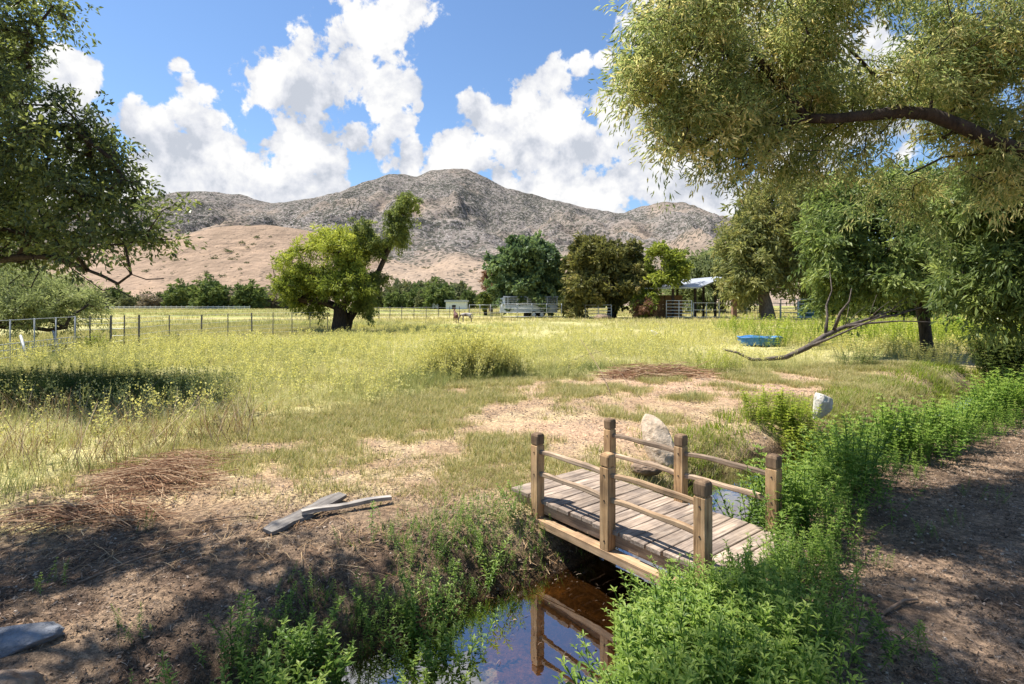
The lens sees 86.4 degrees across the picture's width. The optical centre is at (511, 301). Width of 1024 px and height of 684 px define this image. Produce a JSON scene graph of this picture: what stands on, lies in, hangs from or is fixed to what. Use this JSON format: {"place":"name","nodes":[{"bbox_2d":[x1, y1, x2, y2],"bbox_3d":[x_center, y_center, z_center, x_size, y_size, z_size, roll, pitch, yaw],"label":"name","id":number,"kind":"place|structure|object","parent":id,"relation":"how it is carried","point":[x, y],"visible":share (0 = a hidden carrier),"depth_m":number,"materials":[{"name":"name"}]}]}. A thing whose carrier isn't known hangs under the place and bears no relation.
{"place":"outdoors","nodes":[
{"label":"outdoors","id":0,"kind":"place"},
{"bbox_2d":[0,360,263,417],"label":"shaded grass","id":1,"kind":"structure","parent":0,"point":[114,390],"depth_m":9.77,"materials":[{"name":"plant"}]},
{"bbox_2d":[0,321,438,366],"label":"paddock grass","id":2,"kind":"structure","parent":0,"point":[242,328],"depth_m":29.92,"materials":[{"name":"plant"}]},
{"bbox_2d":[17,225,662,300],"bbox_3d":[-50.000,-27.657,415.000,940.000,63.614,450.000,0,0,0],"label":"hills","id":3,"kind":"structure","parent":0,"point":[257,257],"depth_m":327.60,"materials":[{"name":"brown soil"}]},
{"bbox_2d":[41,224,479,297],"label":"hillside scrub","id":4,"kind":"object","parent":3,"relation":"on","point":[227,250],"visible":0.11,"depth_m":338.75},
{"bbox_2d":[0,169,799,305],"bbox_3d":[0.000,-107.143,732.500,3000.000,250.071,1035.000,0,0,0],"label":"mountain","id":5,"kind":"structure","parent":0,"point":[467,219],"depth_m":751.39,"materials":[{"name":"stone"}]},
{"bbox_2d":[0,341,895,506],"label":"meadow grass","id":6,"kind":"structure","parent":0,"point":[27,440],"depth_m":10.68,"materials":[{"name":"plant"}]},
{"bbox_2d":[0,306,1023,683],"bbox_3d":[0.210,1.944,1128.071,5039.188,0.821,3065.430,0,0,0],"label":"ground","id":7,"kind":"structure","parent":0,"point":[70,652],"depth_m":3.92,"materials":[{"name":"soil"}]},
{"bbox_2d":[0,669,45,683],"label":"brown stone","id":8,"kind":"object","parent":7,"relation":"on","point":[18,676],"visible":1,"depth_m":2.45,"materials":[{"name":"stone"}]},
{"bbox_2d":[0,621,64,657],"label":"flat stone","id":9,"kind":"object","parent":7,"relation":"on","point":[14,639],"visible":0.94,"depth_m":2.80,"materials":[{"name":"grey stone"}]},
{"bbox_2d":[0,316,75,362],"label":"pipe gate","id":10,"kind":"structure","parent":7,"relation":"on","point":[54,333],"depth_m":16.18,"materials":[{"name":"metal"}]},
{"bbox_2d":[33,558,69,595],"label":"leafy weed","id":11,"kind":"object","parent":7,"relation":"on","point":[37,581],"visible":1,"depth_m":3.37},
{"bbox_2d":[0,262,116,342],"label":"pale willow","id":12,"kind":"object","parent":7,"relation":"on","point":[45,296],"visible":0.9,"depth_m":19.30,"materials":[{"name":"green plant"}]},
{"bbox_2d":[76,330,110,350],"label":"fence bush","id":13,"kind":"object","parent":7,"relation":"on","point":[92,340],"visible":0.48,"depth_m":19.06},
{"bbox_2d":[0,488,199,537],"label":"brush heap","id":14,"kind":"object","parent":7,"relation":"on","point":[78,513],"visible":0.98,"depth_m":4.43,"materials":[{"name":"wood"}]},
{"bbox_2d":[0,0,210,296],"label":"spreading tree","id":15,"kind":"object","parent":7,"relation":"on","point":[29,186],"visible":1,"depth_m":9.52,"materials":[{"name":"green plant"}]},
{"bbox_2d":[96,290,116,305],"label":"distant tree","id":16,"kind":"object","parent":7,"relation":"on","point":[110,297],"visible":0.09,"depth_m":150.48,"materials":[{"name":"green plant"}]},
{"bbox_2d":[103,284,130,307],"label":"distant tree","id":17,"kind":"object","parent":7,"relation":"on","point":[114,293],"visible":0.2,"depth_m":157.04,"materials":[{"name":"green plant"}]},
{"bbox_2d":[113,293,139,308],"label":"distant tree","id":18,"kind":"object","parent":7,"relation":"on","point":[123,300],"visible":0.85,"depth_m":138.88,"materials":[{"name":"green plant"}]},
{"bbox_2d":[111,602,152,645],"bbox_3d":[-2.083,1.749,2.986,0.181,0.161,0.271,0,0,-41],"label":"leafy weed","id":19,"kind":"object","parent":7,"relation":"on","point":[140,630],"visible":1,"depth_m":2.91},
{"bbox_2d":[78,535,209,583],"bbox_3d":[-2.505,1.756,3.764,0.034,0.027,0.810,0,0,33],"label":"long stick","id":20,"kind":"object","parent":7,"relation":"on","point":[103,572],"visible":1,"depth_m":3.68,"materials":[{"name":"wood"}]},
{"bbox_2d":[136,505,154,531],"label":"leafy weed","id":21,"kind":"object","parent":7,"relation":"on","point":[145,524],"visible":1,"depth_m":4.25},
{"bbox_2d":[0,373,299,477],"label":"dry stalks","id":22,"kind":"object","parent":7,"relation":"on","point":[9,437],"visible":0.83,"depth_m":6.82,"materials":[{"name":"plant"}]},
{"bbox_2d":[61,455,238,502],"bbox_3d":[-3.478,1.658,5.273,1.624,0.275,1.163,0,0,0],"label":"brush pile","id":23,"kind":"object","parent":7,"relation":"on","point":[160,474],"visible":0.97,"depth_m":5.20,"materials":[{"name":"plant"}]},
{"bbox_2d":[135,294,164,308],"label":"distant tree","id":24,"kind":"object","parent":7,"relation":"on","point":[147,300],"visible":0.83,"depth_m":136.58,"materials":[{"name":"grey plant"}]},
{"bbox_2d":[98,306,249,309],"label":"board fence","id":25,"kind":"object","parent":7,"relation":"on","point":[179,306],"visible":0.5,"depth_m":127.86,"materials":[{"name":"white paint"}]},
{"bbox_2d":[160,278,194,308],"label":"distant tree","id":26,"kind":"object","parent":7,"relation":"on","point":[176,295],"visible":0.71,"depth_m":139.69,"materials":[{"name":"green plant"}]},
{"bbox_2d":[106,448,256,468],"bbox_3d":[-3.623,1.717,6.002,1.468,0.136,0.876,0,0,-18],"label":"straw heap","id":27,"kind":"object","parent":7,"relation":"on","point":[189,455],"visible":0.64,"depth_m":6.01,"materials":[{"name":"plant"}]},
{"bbox_2d":[87,312,327,346],"bbox_3d":[-13.319,1.182,25.446,1.550,1.408,13.876,0,0,15],"label":"wire fence","id":28,"kind":"object","parent":7,"relation":"on","point":[169,324],"visible":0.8,"depth_m":23.12,"materials":[{"name":"metal"}]},
{"bbox_2d":[185,273,231,308],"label":"distant tree","id":29,"kind":"object","parent":7,"relation":"on","point":[210,292],"visible":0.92,"depth_m":129.95,"materials":[{"name":"green plant"}]},
{"bbox_2d":[192,515,270,523],"bbox_3d":[-2.269,1.753,4.421,0.580,0.025,0.025,0,0,-16],"label":"red stick","id":30,"kind":"object","parent":7,"relation":"on","point":[226,517],"visible":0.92,"depth_m":4.41,"materials":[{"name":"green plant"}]},
{"bbox_2d":[226,278,270,308],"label":"distant tree","id":31,"kind":"object","parent":7,"relation":"on","point":[250,294],"visible":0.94,"depth_m":132.38,"materials":[{"name":"green plant"}]},
{"bbox_2d":[214,616,335,683],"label":"leafy weed","id":32,"kind":"object","parent":7,"relation":"on","point":[281,678],"visible":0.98,"depth_m":2.79,"materials":[{"name":"plant"}]},
{"bbox_2d":[265,290,290,308],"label":"distant tree","id":33,"kind":"object","parent":7,"relation":"on","point":[274,303],"visible":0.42,"depth_m":137.89,"materials":[{"name":"green plant"}]},
{"bbox_2d":[263,492,346,534],"bbox_3d":[-1.671,1.717,4.467,0.148,0.040,0.795,8,6,26],"label":"weathered plank","id":34,"kind":"object","parent":7,"relation":"on","point":[274,527],"visible":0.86,"depth_m":4.35,"materials":[{"name":"weathered grey wood"}]},
{"bbox_2d":[301,495,391,514],"bbox_3d":[-1.373,1.694,4.565,0.743,0.041,0.055,2,6,-32],"label":"split board","id":35,"kind":"object","parent":34,"relation":"on","point":[338,506],"visible":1,"depth_m":4.54,"materials":[{"name":"wood"}]},
{"bbox_2d":[271,594,356,683],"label":"leafy weed","id":36,"kind":"object","parent":7,"relation":"on","point":[302,650],"visible":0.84,"depth_m":2.97,"materials":[{"name":"plant"}]},
{"bbox_2d":[266,222,379,331],"bbox_3d":[-11.222,-1.528,32.509,7.276,6.757,6.332,0,0,0],"label":"yellow green tree","id":37,"kind":"object","parent":7,"relation":"on","point":[305,283],"visible":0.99,"depth_m":31.83,"materials":[{"name":"green plant"}]},
{"bbox_2d":[129,479,562,683],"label":"bank weeds","id":38,"kind":"object","parent":7,"relation":"on","point":[411,610],"visible":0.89,"depth_m":3.44,"materials":[{"name":"plant"}]},
{"bbox_2d":[374,289,388,307],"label":"distant tree","id":39,"kind":"object","parent":7,"relation":"on","point":[380,297],"visible":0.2,"depth_m":145.22,"materials":[{"name":"green plant"}]},
{"bbox_2d":[347,190,423,329],"bbox_3d":[-7.966,-2.412,33.286,5.249,8.805,2.928,0,0,0],"label":"vine hung snag","id":40,"kind":"object","parent":7,"relation":"on","point":[398,239],"visible":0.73,"depth_m":32.90,"materials":[{"name":"green plant"}]},
{"bbox_2d":[382,288,407,308],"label":"distant tree","id":41,"kind":"object","parent":7,"relation":"on","point":[393,299],"visible":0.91,"depth_m":138.98,"materials":[{"name":"green plant"}]},
{"bbox_2d":[210,481,590,682],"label":"bank turf","id":42,"kind":"structure","parent":7,"relation":"on","point":[465,540],"depth_m":3.99,"materials":[{"name":"plant"}]},
{"bbox_2d":[385,278,418,301],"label":"distant tree","id":43,"kind":"object","parent":7,"relation":"on","point":[405,286],"visible":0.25,"depth_m":198.81,"materials":[{"name":"green plant"}]},
{"bbox_2d":[402,282,425,307],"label":"distant tree","id":44,"kind":"object","parent":7,"relation":"on","point":[411,295],"visible":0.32,"depth_m":147.55,"materials":[{"name":"green plant"}]},
{"bbox_2d":[413,289,425,308],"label":"distant tree","id":45,"kind":"object","parent":7,"relation":"on","point":[418,299],"visible":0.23,"depth_m":139.53,"materials":[{"name":"green plant"}]},
{"bbox_2d":[374,306,468,318],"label":"pasture fence","id":46,"kind":"object","parent":7,"relation":"on","point":[449,313],"visible":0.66,"depth_m":55.97,"materials":[{"name":"metal"}]},
{"bbox_2d":[413,276,436,287],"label":"distant tree","id":47,"kind":"object","parent":7,"relation":"on","point":[421,284],"visible":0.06,"depth_m":202.25,"materials":[{"name":"green plant"}]},
{"bbox_2d":[377,604,498,683],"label":"leafy weed","id":48,"kind":"object","parent":7,"relation":"on","point":[431,663],"visible":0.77,"depth_m":3.22,"materials":[{"name":"plant"}]},
{"bbox_2d":[419,276,456,308],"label":"distant tree","id":49,"kind":"object","parent":7,"relation":"on","point":[438,293],"visible":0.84,"depth_m":135.14,"materials":[{"name":"green plant"}]},
{"bbox_2d":[444,300,468,308],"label":"white shed","id":50,"kind":"structure","parent":7,"relation":"on","point":[454,304],"depth_m":132.00,"materials":[{"name":"paint"}]},
{"bbox_2d":[449,281,466,299],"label":"distant tree","id":51,"kind":"object","parent":7,"relation":"on","point":[459,289],"visible":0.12,"depth_m":150.27,"materials":[{"name":"green plant"}]},
{"bbox_2d":[0,324,918,462],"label":"wild mustard","id":52,"kind":"object","parent":7,"relation":"on","point":[39,355],"visible":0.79,"depth_m":14.01,"materials":[{"name":"yellow plant"}]},
{"bbox_2d":[388,320,534,378],"bbox_3d":[-1.018,1.097,13.251,3.183,1.307,2.686,0,0,26],"label":"mustard bush","id":53,"kind":"object","parent":7,"relation":"on","point":[490,346],"visible":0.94,"depth_m":12.92,"materials":[{"name":"yellow plant"}]},
{"bbox_2d":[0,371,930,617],"bbox_3d":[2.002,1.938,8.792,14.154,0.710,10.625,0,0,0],"label":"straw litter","id":54,"kind":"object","parent":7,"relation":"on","point":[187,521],"visible":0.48,"depth_m":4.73,"materials":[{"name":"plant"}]},
{"bbox_2d":[460,286,477,308],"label":"distant tree","id":55,"kind":"object","parent":7,"relation":"on","point":[469,295],"visible":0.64,"depth_m":144.58,"materials":[{"name":"green plant"}]},
{"bbox_2d":[330,442,619,535],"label":"grass patch","id":56,"kind":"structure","parent":7,"relation":"on","point":[505,475],"depth_m":5.44,"materials":[{"name":"plant"}]},
{"bbox_2d":[0,358,956,536],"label":"worn turf","id":57,"kind":"structure","parent":7,"relation":"on","point":[392,409],"depth_m":8.03,"materials":[{"name":"plant"}]},
{"bbox_2d":[473,291,493,314],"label":"tree","id":58,"kind":"object","parent":7,"relation":"on","point":[484,299],"visible":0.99,"depth_m":71.17,"materials":[{"name":"green plant"}]},
{"bbox_2d":[478,270,494,311],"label":"dead tree","id":59,"kind":"object","parent":7,"relation":"on","point":[484,276],"visible":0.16,"depth_m":89.63,"materials":[{"name":"brown plant"}]},
{"bbox_2d":[10,307,966,326],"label":"pasture grass","id":60,"kind":"structure","parent":7,"relation":"on","point":[187,313],"depth_m":63.45,"materials":[{"name":"plant"}]},
{"bbox_2d":[0,370,1023,683],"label":"soil clods","id":61,"kind":"object","parent":7,"relation":"on","point":[568,470],"visible":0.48,"depth_m":4.72,"materials":[{"name":"soil"}]},
{"bbox_2d":[22,318,1015,363],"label":"field grass","id":62,"kind":"structure","parent":7,"relation":"on","point":[662,328],"depth_m":25.75,"materials":[{"name":"plant"}]},
{"bbox_2d":[491,296,557,315],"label":"stock trailer","id":63,"kind":"object","parent":7,"relation":"on","point":[528,308],"visible":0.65,"depth_m":62.23,"materials":[{"name":"metal"}]},
{"bbox_2d":[481,229,569,315],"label":"cottonwood tree","id":64,"kind":"object","parent":7,"relation":"on","point":[523,266],"visible":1,"depth_m":62.87,"materials":[{"name":"green plant"}]},
{"bbox_2d":[502,304,561,317],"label":"pipe fence","id":65,"kind":"object","parent":7,"relation":"on","point":[546,312],"visible":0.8,"depth_m":58.98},
{"bbox_2d":[70,318,1023,357],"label":"field mustard","id":66,"kind":"object","parent":7,"relation":"on","point":[954,341],"visible":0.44,"depth_m":26.22,"materials":[{"name":"yellow plant"}]},
{"bbox_2d":[557,230,661,318],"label":"olive tree","id":67,"kind":"object","parent":7,"relation":"on","point":[601,270],"visible":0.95,"depth_m":58.75,"materials":[{"name":"green plant"}]},
{"bbox_2d":[628,296,660,318],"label":"dry bush","id":68,"kind":"object","parent":7,"relation":"on","point":[638,308],"visible":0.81,"depth_m":56.53,"materials":[{"name":"brown plant"}]},
{"bbox_2d":[630,460,661,475],"bbox_3d":[1.440,1.773,5.811,0.370,0.149,0.241,0,0,-11],"label":"grey rock","id":69,"kind":"object","parent":7,"relation":"on","point":[641,470],"visible":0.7,"depth_m":5.72,"materials":[{"name":"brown stone"}]},
{"bbox_2d":[641,414,674,467],"bbox_3d":[1.682,1.615,6.267,0.337,0.706,0.244,-24,-28,18],"label":"boulder","id":70,"kind":"object","parent":7,"relation":"on","point":[654,429],"visible":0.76,"depth_m":6.20,"materials":[{"name":"stone"}]},
{"bbox_2d":[589,360,727,380],"bbox_3d":[3.529,1.629,13.135,3.283,0.412,2.084,0,0,0],"label":"stem pile","id":71,"kind":"object","parent":7,"relation":"on","point":[630,372],"visible":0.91,"depth_m":12.85,"materials":[{"name":"plant"}]},
{"bbox_2d":[512,418,809,585],"bbox_3d":[1.025,1.477,4.286,1.001,0.756,2.182,0,0,-39],"label":"footbridge","id":72,"kind":"object","parent":7,"relation":"on","point":[608,509],"visible":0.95,"depth_m":4.03,"materials":[{"name":"brown wood"}]},
{"bbox_2d":[629,239,694,318],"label":"slender tree","id":73,"kind":"object","parent":7,"relation":"on","point":[674,270],"visible":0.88,"depth_m":57.07,"materials":[{"name":"green plant"}]},
{"bbox_2d":[666,300,691,318],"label":"corral gate","id":74,"kind":"structure","parent":7,"relation":"on","point":[678,310],"depth_m":57.61,"materials":[{"name":"metal"}]},
{"bbox_2d":[641,277,721,317],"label":"open shed","id":75,"kind":"structure","parent":7,"relation":"on","point":[696,283],"depth_m":58.55,"materials":[{"name":"white metal"}]},
{"bbox_2d":[659,248,724,313],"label":"back willow","id":76,"kind":"object","parent":7,"relation":"on","point":[703,262],"visible":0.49,"depth_m":80.53,"materials":[{"name":"green plant"}]},
{"bbox_2d":[687,345,741,371],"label":"twiggy weed","id":77,"kind":"object","parent":7,"relation":"on","point":[716,362],"visible":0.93,"depth_m":13.66,"materials":[{"name":"yellow plant"}]},
{"bbox_2d":[552,539,902,683],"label":"bank weeds","id":78,"kind":"object","parent":7,"relation":"on","point":[711,631],"visible":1,"depth_m":2.31,"materials":[{"name":"plant"}]},
{"bbox_2d":[703,245,758,312],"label":"back willow","id":79,"kind":"object","parent":7,"relation":"on","point":[722,307],"visible":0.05,"depth_m":89.03,"materials":[{"name":"green plant"}]},
{"bbox_2d":[737,335,782,346],"bbox_3d":[10.089,1.575,22.194,1.850,0.389,1.424,0,0,-9],"label":"plastic tub","id":80,"kind":"object","parent":7,"relation":"on","point":[750,340],"visible":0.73,"depth_m":21.68,"materials":[{"name":"plastic"}]},
{"bbox_2d":[706,166,859,318],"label":"field willow","id":81,"kind":"object","parent":7,"relation":"on","point":[757,253],"visible":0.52,"depth_m":53.13,"materials":[{"name":"green plant"}]},
{"bbox_2d":[738,384,833,454],"bbox_3d":[4.117,1.762,7.984,1.355,1.077,1.441,0,0,-29],"label":"yellow green bush","id":82,"kind":"object","parent":7,"relation":"on","point":[779,410],"visible":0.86,"depth_m":7.99,"materials":[{"name":"plant"}]},
{"bbox_2d":[708,516,868,622],"bbox_3d":[1.620,1.545,3.175,1.273,0.347,0.694,0,0,-29],"label":"shrub","id":83,"kind":"object","parent":7,"relation":"on","point":[783,556],"visible":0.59,"depth_m":3.24,"materials":[{"name":"plant"}]},
{"bbox_2d":[780,299,813,317],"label":"corral gate","id":84,"kind":"structure","parent":7,"relation":"on","point":[797,303],"depth_m":56.57,"materials":[{"name":"metal"}]},
{"bbox_2d":[582,0,1023,263],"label":"willow tree","id":85,"kind":"object","parent":7,"relation":"on","point":[953,78],"visible":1,"depth_m":4.87,"materials":[{"name":"green plant"}]},
{"bbox_2d":[626,359,990,497],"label":"creek turf","id":86,"kind":"structure","parent":7,"relation":"on","point":[936,366],"depth_m":9.45,"materials":[{"name":"plant"}]},
{"bbox_2d":[799,301,820,318],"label":"water tank","id":87,"kind":"object","parent":7,"relation":"on","point":[808,314],"visible":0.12,"depth_m":59.02,"materials":[{"name":"teal plastic"}]},
{"bbox_2d":[812,392,832,419],"bbox_3d":[4.637,1.590,8.146,0.373,0.400,0.239,23,-5,-27],"label":"white rock","id":88,"kind":"object","parent":7,"relation":"on","point":[826,402],"visible":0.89,"depth_m":8.05,"materials":[{"name":"stone"}]},
{"bbox_2d":[724,275,931,360],"bbox_3d":[9.642,0.368,14.654,7.283,2.493,2.348,0,0,-9],"label":"dead branch","id":89,"kind":"object","parent":7,"relation":"on","point":[820,339],"visible":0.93,"depth_m":14.70,"materials":[{"name":"wood"}]},
{"bbox_2d":[832,522,862,562],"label":"leafy weed","id":90,"kind":"object","parent":7,"relation":"on","point":[848,548],"visible":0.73,"depth_m":3.59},
{"bbox_2d":[832,334,888,365],"bbox_3d":[8.733,1.235,13.759,1.228,0.894,1.115,0,0,20],"label":"branch weed","id":91,"kind":"object","parent":7,"relation":"on","point":[862,357],"visible":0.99,"depth_m":13.67,"materials":[{"name":"green plant"}]},
{"bbox_2d":[710,312,1022,352],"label":"sunny weeds","id":92,"kind":"object","parent":7,"relation":"on","point":[937,328],"visible":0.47,"depth_m":22.64,"materials":[{"name":"plant"}]},
{"bbox_2d":[712,363,1023,563],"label":"streamside weeds","id":93,"kind":"object","parent":7,"relation":"on","point":[846,461],"visible":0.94,"depth_m":4.95,"materials":[{"name":"plant"}]},
{"bbox_2d":[842,291,896,316],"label":"shade tree","id":94,"kind":"object","parent":7,"relation":"on","point":[874,309],"visible":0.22,"depth_m":63.82,"materials":[{"name":"green plant"}]},
{"bbox_2d":[817,598,943,683],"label":"leafy weed","id":95,"kind":"object","parent":7,"relation":"on","point":[876,619],"visible":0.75,"depth_m":2.60,"materials":[{"name":"plant"}]},
{"bbox_2d":[781,152,983,356],"bbox_3d":[12.694,-1.478,17.416,8.343,6.779,5.199,0,0,0],"label":"ash tree","id":96,"kind":"object","parent":7,"relation":"on","point":[884,271],"visible":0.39,"depth_m":16.63,"materials":[{"name":"green plant"}]},
{"bbox_2d":[871,546,894,569],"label":"leafy weed","id":97,"kind":"object","parent":7,"relation":"on","point":[873,561],"visible":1,"depth_m":3.50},
{"bbox_2d":[880,598,917,615],"bbox_3d":[2.162,1.697,3.048,0.314,0.036,0.030,0,0,-25],"label":"curved stick","id":98,"kind":"object","parent":7,"relation":"on","point":[890,608],"visible":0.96,"depth_m":3.03,"materials":[{"name":"wood"}]},
{"bbox_2d":[883,294,946,317],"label":"shade tree","id":99,"kind":"object","parent":7,"relation":"on","point":[912,313],"visible":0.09,"depth_m":63.45,"materials":[{"name":"green plant"}]},
{"bbox_2d":[911,518,939,541],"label":"leafy weed","id":100,"kind":"object","parent":7,"relation":"on","point":[919,531],"visible":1,"depth_m":3.91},
{"bbox_2d":[898,339,971,373],"bbox_3d":[10.982,1.385,14.121,1.666,0.853,1.564,0,0,0],"label":"shrub","id":101,"kind":"object","parent":7,"relation":"on","point":[942,355],"visible":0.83,"depth_m":14.10,"materials":[{"name":"green plant"}]},
{"bbox_2d":[938,310,974,339],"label":"dock plant","id":102,"kind":"object","parent":7,"relation":"on","point":[958,317],"visible":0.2,"depth_m":26.17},
{"bbox_2d":[900,155,1023,359],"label":"young ash tree","id":103,"kind":"object","parent":7,"relation":"on","point":[995,293],"visible":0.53,"depth_m":9.21,"materials":[{"name":"green plant"}]},
{"bbox_2d":[961,477,1012,505],"bbox_3d":[4.030,1.620,4.663,0.337,0.168,0.348,0,0,33],"label":"leafy weed","id":104,"kind":"object","parent":7,"relation":"on","point":[988,490],"visible":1,"depth_m":4.62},
{"bbox_2d":[954,324,1023,382],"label":"edge shrub","id":105,"kind":"object","parent":7,"relation":"on","point":[997,359],"visible":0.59,"depth_m":13.77,"materials":[{"name":"green leaves"}]},
{"bbox_2d":[0,0,1023,240],"label":"sky","id":106,"kind":"structure","parent":0,"point":[271,101],"materials":[{"name":"blue"}]},
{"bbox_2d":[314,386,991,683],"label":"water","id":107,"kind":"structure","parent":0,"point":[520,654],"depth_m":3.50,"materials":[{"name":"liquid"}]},
{"bbox_2d":[347,481,745,683],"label":"floating leaves","id":108,"kind":"object","parent":107,"relation":"on","point":[541,614],"visible":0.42,"depth_m":3.61,"materials":[{"name":"green plant"}]},
{"bbox_2d":[731,298,736,318],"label":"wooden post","id":109,"kind":"object","parent":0,"point":[733,312],"visible":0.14,"depth_m":56.27,"materials":[{"name":"brown wood"}]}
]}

